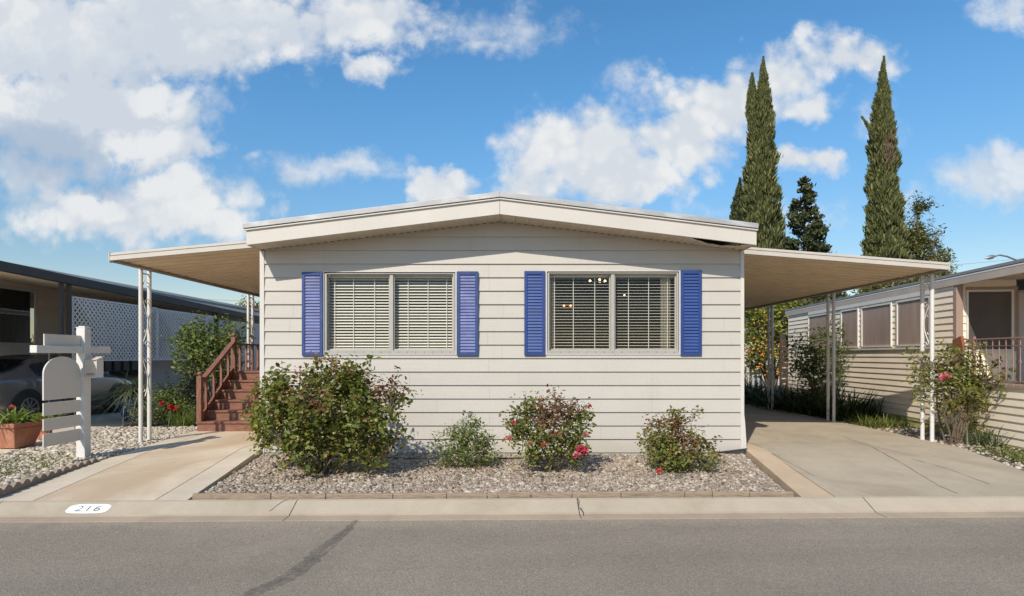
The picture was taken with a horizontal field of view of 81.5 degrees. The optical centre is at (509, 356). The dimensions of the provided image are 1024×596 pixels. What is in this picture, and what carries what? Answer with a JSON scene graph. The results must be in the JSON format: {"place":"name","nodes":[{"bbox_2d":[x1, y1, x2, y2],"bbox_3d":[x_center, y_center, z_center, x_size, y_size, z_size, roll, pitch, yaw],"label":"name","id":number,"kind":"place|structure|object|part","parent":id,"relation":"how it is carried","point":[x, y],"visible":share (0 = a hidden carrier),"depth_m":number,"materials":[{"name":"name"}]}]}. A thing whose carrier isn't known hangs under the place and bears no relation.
{"place":"outdoors","nodes":[
{"label":"outdoors","id":0,"kind":"place"},
{"bbox_2d":[0,407,195,454],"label":"driveway","id":1,"kind":"structure","parent":0,"point":[114,419],"depth_m":12.82,"materials":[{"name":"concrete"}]},
{"bbox_2d":[0,404,48,448],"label":"potted plant","id":2,"kind":"object","parent":1,"relation":"on","point":[17,430],"visible":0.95,"depth_m":9.14,"materials":[{"name":"green plant"}]},
{"bbox_2d":[28,412,65,439],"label":"potted plant","id":3,"kind":"object","parent":1,"relation":"on","point":[41,433],"visible":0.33,"depth_m":10.06,"materials":[{"name":"green plant"}]},
{"bbox_2d":[0,354,131,416],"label":"parked car","id":4,"kind":"object","parent":1,"relation":"on","point":[20,379],"visible":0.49,"depth_m":12.30,"materials":[{"name":"grey paint"}]},
{"bbox_3d":[-10.720,0.173,12.110,1.320,0.215,0.680,0,0,0],"label":"rear window","id":5,"kind":"part","parent":4,"relation":"part of","materials":[{"name":"black glass"}]},
{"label":"side window","id":6,"kind":"part","parent":4,"relation":"part of","materials":[{"name":"black glass"}]},
{"bbox_2d":[0,430,211,500],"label":"driveway","id":7,"kind":"structure","parent":0,"point":[42,489],"depth_m":7.34,"materials":[{"name":"concrete"}]},
{"bbox_2d":[34,431,257,500],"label":"driveway","id":8,"kind":"structure","parent":0,"point":[156,474],"depth_m":7.51,"materials":[{"name":"concrete"}]},
{"bbox_2d":[196,333,259,430],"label":"wooden steps","id":9,"kind":"structure","parent":8,"relation":"on","point":[225,406],"depth_m":11.62,"materials":[{"name":"red wood"}]},
{"bbox_2d":[157,442,260,499],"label":"driveway","id":10,"kind":"structure","parent":0,"point":[214,475],"depth_m":7.29,"materials":[{"name":"concrete"}]},
{"bbox_2d":[0,516,1023,595],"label":"road","id":11,"kind":"structure","parent":0,"point":[965,556],"depth_m":4.72,"materials":[{"name":"grey asphalt"}]},
{"bbox_2d":[0,496,1023,522],"bbox_3d":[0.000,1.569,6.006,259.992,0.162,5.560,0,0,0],"label":"kerb","id":12,"kind":"structure","parent":11,"relation":"on","point":[511,509],"depth_m":6.04,"materials":[{"name":"concrete"}]},
{"bbox_2d":[65,504,110,512],"bbox_3d":[-4.246,1.538,5.984,0.422,0.060,0.140,0,0,0],"label":"painted number","id":13,"kind":"object","parent":12,"relation":"on","point":[89,508],"visible":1,"depth_m":5.99,"materials":[{"name":"paint"}]},
{"bbox_2d":[0,0,1023,342],"label":"sky","id":14,"kind":"structure","parent":0,"point":[126,125],"materials":[{"name":"blue"}]},
{"bbox_2d":[94,388,955,505],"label":"soil","id":15,"kind":"structure","parent":0,"point":[162,425],"depth_m":13.09,"materials":[{"name":"brown soil"}]},
{"bbox_2d":[0,458,98,496],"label":"garden edging","id":16,"kind":"object","parent":15,"relation":"on","point":[13,487],"visible":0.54,"depth_m":6.89,"materials":[{"name":"concrete"}]},
{"bbox_2d":[30,326,110,457],"bbox_3d":[-5.895,0.556,8.140,0.320,1.948,1.380,0,0,0],"label":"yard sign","id":17,"kind":"object","parent":15,"relation":"on","point":[63,377],"visible":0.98,"depth_m":8.07,"materials":[{"name":"white wood"}]},
{"bbox_2d":[0,425,196,493],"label":"gravel","id":18,"kind":"structure","parent":15,"relation":"on","point":[107,442],"depth_m":8.92,"materials":[{"name":"grey gravel"}]},
{"bbox_2d":[0,452,73,474],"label":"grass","id":19,"kind":"structure","parent":18,"relation":"on","point":[20,471],"depth_m":7.86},
{"bbox_2d":[109,241,259,441],"bbox_3d":[-4.915,-0.157,13.122,2.281,3.194,8.405,0,0,0],"label":"carport awning","id":20,"kind":"object","parent":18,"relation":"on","point":[233,266],"visible":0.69,"depth_m":9.81,"materials":[{"name":"paint"}]},
{"bbox_2d":[0,261,259,416],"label":"neighbour home","id":21,"kind":"object","parent":15,"relation":"on","point":[61,303],"visible":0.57,"depth_m":15.41,"materials":[{"name":"beige"}]},
{"bbox_2d":[0,285,37,345],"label":"window","id":22,"kind":"structure","parent":21,"relation":"in","point":[14,301],"depth_m":14.99,"materials":[{"name":"black glass"}]},
{"bbox_2d":[91,369,186,424],"bbox_3d":[-8.295,0.858,13.017,3.060,1.295,3.174,0,0,0],"label":"shrub","id":23,"kind":"object","parent":15,"relation":"on","point":[125,390],"visible":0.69,"depth_m":12.74,"materials":[{"name":"green plant"}]},
{"bbox_2d":[121,390,172,426],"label":"shrub","id":24,"kind":"object","parent":15,"relation":"on","point":[144,416],"visible":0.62,"depth_m":12.14,"materials":[{"name":"green plant"}]},
{"bbox_2d":[136,385,195,424],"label":"flowering plant","id":25,"kind":"object","parent":15,"relation":"on","point":[168,405],"visible":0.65,"depth_m":12.45,"materials":[{"name":"green plant"}]},
{"bbox_2d":[160,406,196,426],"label":"grass clump","id":26,"kind":"object","parent":15,"relation":"on","point":[181,421],"visible":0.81,"depth_m":11.99,"materials":[{"name":"green plant"}]},
{"bbox_2d":[152,362,211,413],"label":"shrub","id":27,"kind":"object","parent":15,"relation":"on","point":[189,388],"visible":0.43,"depth_m":13.52,"materials":[{"name":"green plant"}]},
{"bbox_2d":[156,310,256,409],"bbox_3d":[-6.909,0.217,13.579,2.063,2.544,1.604,0,0,0],"label":"shrub","id":28,"kind":"object","parent":15,"relation":"on","point":[205,357],"visible":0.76,"depth_m":13.45,"materials":[{"name":"green plant"}]},
{"bbox_2d":[235,294,255,307],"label":"tree","id":29,"kind":"object","parent":15,"relation":"on","point":[240,303],"visible":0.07,"depth_m":49.62,"materials":[{"name":"green plant"}]},
{"bbox_2d":[246,298,259,308],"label":"tree","id":30,"kind":"object","parent":15,"relation":"on","point":[257,306],"visible":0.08,"depth_m":47.97,"materials":[{"name":"green plant"}]},
{"bbox_2d":[192,491,793,499],"bbox_3d":[-0.144,1.470,6.250,6.314,0.080,0.049,0,0,-1],"label":"garden edging","id":31,"kind":"object","parent":15,"relation":"on","point":[444,495],"visible":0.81,"depth_m":6.24,"materials":[{"name":"brown concrete"}]},
{"bbox_2d":[243,192,758,455],"bbox_3d":[-0.101,-0.397,17.381,7.417,3.894,17.838,0,0,0],"label":"mobile home","id":32,"kind":"object","parent":15,"relation":"on","point":[452,308],"visible":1,"depth_m":8.98,"materials":[{"name":"paint"}]},
{"bbox_2d":[323,271,456,354],"bbox_3d":[-1.815,-0.650,9.060,2.018,1.259,0.199,0,0,0],"label":"window","id":33,"kind":"structure","parent":32,"relation":"in","point":[391,275],"depth_m":9.11,"materials":[{"name":"metal"}]},
{"bbox_2d":[563,285,571,307],"bbox_3d":[1.197,-1.248,12.400,0.192,0.483,0.086,0,0,0],"label":"pendant lamp","id":34,"kind":"object","parent":32,"relation":"hanging from","point":[568,305],"visible":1,"depth_m":12.39,"materials":[{"name":"gold metal"}]},
{"bbox_2d":[589,278,605,283],"bbox_3d":[1.629,-1.417,11.017,0.243,0.146,0.258,0,0,41],"label":"chandelier","id":35,"kind":"object","parent":32,"relation":"hanging from","point":[598,280],"visible":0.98,"depth_m":10.99,"materials":[{"name":"white metal"}]},
{"bbox_2d":[546,271,679,354],"bbox_3d":[1.556,-0.642,9.091,2.035,1.315,0.259,0,0,0],"label":"window","id":36,"kind":"structure","parent":32,"relation":"in","point":[664,276],"depth_m":9.09,"materials":[{"name":"metal"}]},
{"bbox_2d":[729,177,744,245],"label":"cypress tree","id":37,"kind":"object","parent":15,"relation":"on","point":[735,212],"visible":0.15,"depth_m":46.71,"materials":[{"name":"green plant"}]},
{"bbox_2d":[736,55,786,321],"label":"cypress tree","id":38,"kind":"object","parent":15,"relation":"on","point":[761,197],"visible":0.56,"depth_m":44.28,"materials":[{"name":"green plant"}]},
{"bbox_2d":[744,366,787,391],"bbox_3d":[10.350,0.950,23.610,6.300,1.100,0.060,0,0,0],"label":"picket fence","id":39,"kind":"object","parent":15,"relation":"on","point":[755,377],"visible":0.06,"depth_m":23.58,"materials":[{"name":"white paint"}]},
{"bbox_2d":[744,379,804,408],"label":"strappy plant","id":40,"kind":"object","parent":15,"relation":"on","point":[759,402],"visible":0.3,"depth_m":16.72,"materials":[{"name":"green plant"}]},
{"bbox_2d":[744,374,807,404],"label":"strappy plant","id":41,"kind":"object","parent":15,"relation":"on","point":[757,389],"visible":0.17,"depth_m":17.75,"materials":[{"name":"green plant"}]},
{"bbox_2d":[744,299,809,388],"bbox_3d":[9.724,-0.600,22.006,3.678,4.338,2.770,0,0,0],"label":"orange tree","id":42,"kind":"object","parent":15,"relation":"on","point":[757,320],"visible":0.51,"depth_m":21.61,"materials":[{"name":"green plant"}]},
{"bbox_2d":[779,334,787,391],"bbox_3d":[9.331,0.400,19.820,0.646,2.300,0.080,0,0,0],"label":"garden screen","id":43,"kind":"object","parent":15,"relation":"on","point":[781,353],"visible":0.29,"depth_m":19.80,"materials":[{"name":"wood"}]},
{"bbox_2d":[752,379,816,395],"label":"strappy plant","id":44,"kind":"object","parent":15,"relation":"on","point":[789,389],"visible":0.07,"depth_m":17.06,"materials":[{"name":"green plant"}]},
{"bbox_2d":[745,380,840,414],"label":"strappy plant","id":45,"kind":"object","parent":15,"relation":"on","point":[780,403],"visible":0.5,"depth_m":15.41,"materials":[{"name":"green plant"}]},
{"bbox_2d":[769,379,831,408],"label":"strappy plant","id":46,"kind":"object","parent":15,"relation":"on","point":[794,391],"visible":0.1,"depth_m":15.99,"materials":[{"name":"green plant"}]},
{"bbox_2d":[762,294,843,322],"bbox_3d":[18.596,-1.605,38.153,6.477,6.451,5.110,0,0,0],"label":"conifer tree","id":47,"kind":"object","parent":15,"relation":"on","point":[823,299],"visible":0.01,"depth_m":37.26,"materials":[{"name":"green plant"}]},
{"bbox_2d":[756,381,869,418],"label":"strappy plant","id":48,"kind":"object","parent":15,"relation":"on","point":[811,410],"visible":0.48,"depth_m":14.46,"materials":[{"name":"green plant"}]},
{"bbox_2d":[783,176,850,301],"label":"conifer tree","id":49,"kind":"object","parent":15,"relation":"on","point":[813,234],"visible":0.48,"depth_m":51.45,"materials":[{"name":"green plant"}]},
{"bbox_2d":[782,321,857,406],"bbox_3d":[7.766,0.226,14.945,1.678,2.526,1.348,0,0,21],"label":"shrub","id":50,"kind":"object","parent":15,"relation":"on","point":[812,368],"visible":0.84,"depth_m":14.89,"materials":[{"name":"green plant"}]},
{"bbox_2d":[797,385,890,421],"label":"strappy plant","id":51,"kind":"object","parent":15,"relation":"on","point":[841,412],"visible":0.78,"depth_m":13.14,"materials":[{"name":"green plant"}]},
{"bbox_2d":[859,55,912,291],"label":"cypress tree","id":52,"kind":"object","parent":15,"relation":"on","point":[886,234],"visible":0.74,"depth_m":41.39,"materials":[{"name":"green plant"}]},
{"bbox_2d":[850,272,946,294],"bbox_3d":[21.432,-1.804,33.029,5.862,6.838,4.760,0,0,0],"label":"tree","id":53,"kind":"object","parent":15,"relation":"on","point":[883,286],"visible":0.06,"depth_m":32.37,"materials":[{"name":"green plant"}]},
{"bbox_2d":[785,258,1023,451],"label":"neighbour home","id":54,"kind":"object","parent":15,"relation":"on","point":[881,327],"visible":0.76,"depth_m":11.39,"materials":[{"name":"beige plastic"}]},
{"bbox_2d":[808,313,830,348],"bbox_3d":[8.554,-0.675,16.437,0.060,0.950,1.411,0,0,6],"label":"window","id":55,"kind":"structure","parent":54,"relation":"in","point":[820,318],"depth_m":16.52,"materials":[{"name":"brown glass"}]},
{"bbox_2d":[840,308,859,347],"bbox_3d":[8.361,-0.675,14.603,0.060,0.950,0.917,0,0,6],"label":"window","id":56,"kind":"structure","parent":54,"relation":"in","point":[850,317],"depth_m":14.56,"materials":[{"name":"beige glass"}]},
{"bbox_2d":[861,302,892,347],"bbox_3d":[8.228,-0.675,13.335,0.060,0.950,1.332,0,0,6],"label":"window","id":57,"kind":"structure","parent":54,"relation":"in","point":[876,320],"depth_m":13.27,"materials":[{"name":"brown glass"}]},
{"bbox_2d":[896,296,929,346],"bbox_3d":[8.075,-0.675,11.883,0.060,0.950,1.189,0,0,6],"label":"window","id":58,"kind":"structure","parent":54,"relation":"in","point":[907,311],"depth_m":11.98,"materials":[{"name":"brown glass"}]},
{"bbox_2d":[965,286,1017,350],"bbox_3d":[8.537,-0.660,10.528,0.850,1.150,0.045,0,0,6],"label":"window","id":59,"kind":"structure","parent":54,"relation":"in","point":[991,312],"depth_m":10.52,"materials":[{"name":"brown glass"}]},
{"bbox_2d":[1016,290,1023,382],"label":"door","id":60,"kind":"structure","parent":54,"relation":"in","point":[1020,293],"depth_m":10.47,"materials":[{"name":"wood"}]},
{"bbox_2d":[903,190,961,282],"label":"tree","id":61,"kind":"object","parent":15,"relation":"on","point":[917,240],"visible":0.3,"depth_m":43.59,"materials":[{"name":"green plant"}]},
{"bbox_2d":[985,254,1016,259],"bbox_3d":[30.967,-2.284,36.000,4.348,7.767,0.260,0,0,0],"label":"street lamp","id":62,"kind":"object","parent":15,"relation":"on","point":[990,257],"visible":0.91,"depth_m":35.95,"materials":[{"name":"metal"}]},
{"bbox_2d":[744,374,781,399],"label":"strappy plant","id":63,"kind":"object","parent":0,"point":[754,387],"visible":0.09,"depth_m":18.78,"materials":[{"name":"green plant"}]},
{"bbox_2d":[744,322,787,384],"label":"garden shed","id":64,"kind":"structure","parent":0,"point":[760,359],"depth_m":27.99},
{"bbox_2d":[752,345,766,384],"bbox_3d":[11.800,0.475,27.980,0.800,1.950,0.020,0,0,0],"label":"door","id":65,"kind":"structure","parent":64,"relation":"in","point":[752,345],"depth_m":27.97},
{"bbox_2d":[745,442,833,496],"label":"driveway","id":66,"kind":"structure","parent":0,"point":[784,475],"depth_m":7.36,"materials":[{"name":"beige concrete"}]},
{"bbox_2d":[744,403,955,447],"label":"driveway","id":67,"kind":"structure","parent":0,"point":[765,427],"depth_m":10.78,"materials":[{"name":"grey concrete"}]},
{"bbox_2d":[744,247,949,441],"bbox_3d":[5.265,-0.164,15.532,3.470,3.188,12.185,0,0,0],"label":"carport awning","id":68,"kind":"object","parent":67,"relation":"on","point":[772,277],"visible":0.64,"depth_m":10.60,"materials":[{"name":"paint"}]},
{"bbox_2d":[762,447,1023,506],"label":"driveway","id":69,"kind":"structure","parent":0,"point":[854,472],"depth_m":7.47,"materials":[{"name":"grey concrete"}]},
{"bbox_2d":[847,438,955,492],"bbox_3d":[5.314,1.441,8.285,0.118,0.080,3.900,0,0,14],"label":"driveway crack","id":70,"kind":"object","parent":69,"relation":"on","point":[912,469],"visible":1,"depth_m":7.45,"materials":[{"name":"grey concrete"}]},
{"bbox_2d":[823,417,1023,470],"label":"gravel","id":71,"kind":"structure","parent":0,"point":[1018,465],"depth_m":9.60,"materials":[{"name":"grey gravel"}]},
{"bbox_2d":[830,395,883,419],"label":"grass clump","id":72,"kind":"object","parent":71,"relation":"on","point":[864,409],"visible":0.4,"depth_m":13.00,"materials":[{"name":"green plant"}]},
{"bbox_2d":[833,410,915,429],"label":"grass clump","id":73,"kind":"object","parent":71,"relation":"on","point":[873,423],"visible":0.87,"depth_m":12.09,"materials":[{"name":"green plant"}]},
{"bbox_2d":[898,339,1017,443],"bbox_3d":[7.334,0.596,9.768,1.717,1.785,1.109,0,0,0],"label":"rose bush","id":74,"kind":"object","parent":71,"relation":"on","point":[962,387],"visible":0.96,"depth_m":9.65,"materials":[{"name":"green plant"}]},
{"bbox_2d":[938,414,1015,447],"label":"grass clump","id":75,"kind":"object","parent":71,"relation":"on","point":[982,439],"visible":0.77,"depth_m":9.54,"materials":[{"name":"green plant"}]},
{"bbox_2d":[968,444,1023,463],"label":"grass","id":76,"kind":"structure","parent":0,"point":[1010,455],"depth_m":8.69,"materials":[{"name":"green plant"}]},
{"label":"bed soil","id":77,"kind":"structure","parent":0,"visible":0},
{"bbox_2d":[204,453,784,497],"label":"gravel","id":78,"kind":"structure","parent":77,"relation":"on","point":[486,479],"depth_m":7.23,"materials":[{"name":"grey gravel"}]},
{"bbox_2d":[240,351,423,476],"bbox_3d":[-2.305,0.735,7.417,2.408,1.610,1.404,0,0,0],"label":"rose bush","id":79,"kind":"object","parent":78,"relation":"on","point":[302,411],"visible":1,"depth_m":7.29,"materials":[{"name":"green plant"}]},
{"bbox_2d":[425,410,502,467],"bbox_3d":[-0.611,1.125,7.897,1.063,0.824,0.748,0,0,0],"label":"shrub","id":80,"kind":"object","parent":78,"relation":"on","point":[482,444],"visible":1,"depth_m":7.84,"materials":[{"name":"green plant"}]},
{"bbox_2d":[208,461,756,490],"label":"fallen leaves","id":81,"kind":"object","parent":78,"relation":"on","point":[271,472],"visible":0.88,"depth_m":7.44,"materials":[{"name":"brown plant"}]},
{"bbox_2d":[382,455,594,459],"bbox_3d":[-0.344,1.472,8.566,3.307,0.034,0.289,0,0,-3],"label":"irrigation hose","id":82,"kind":"object","parent":78,"relation":"on","point":[463,459],"visible":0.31,"depth_m":8.52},
{"bbox_2d":[499,384,596,470],"bbox_3d":[0.490,0.949,7.655,1.278,1.178,0.967,0,0,0],"label":"rose bush","id":83,"kind":"object","parent":78,"relation":"on","point":[519,429],"visible":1,"depth_m":7.59,"materials":[{"name":"green plant"}]},
{"bbox_2d":[634,404,729,473],"bbox_3d":[2.214,1.082,7.690,1.180,0.912,0.944,0,0,0],"label":"rose bush","id":84,"kind":"object","parent":78,"relation":"on","point":[667,454],"visible":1,"depth_m":7.61,"materials":[{"name":"green plant"}]}
]}

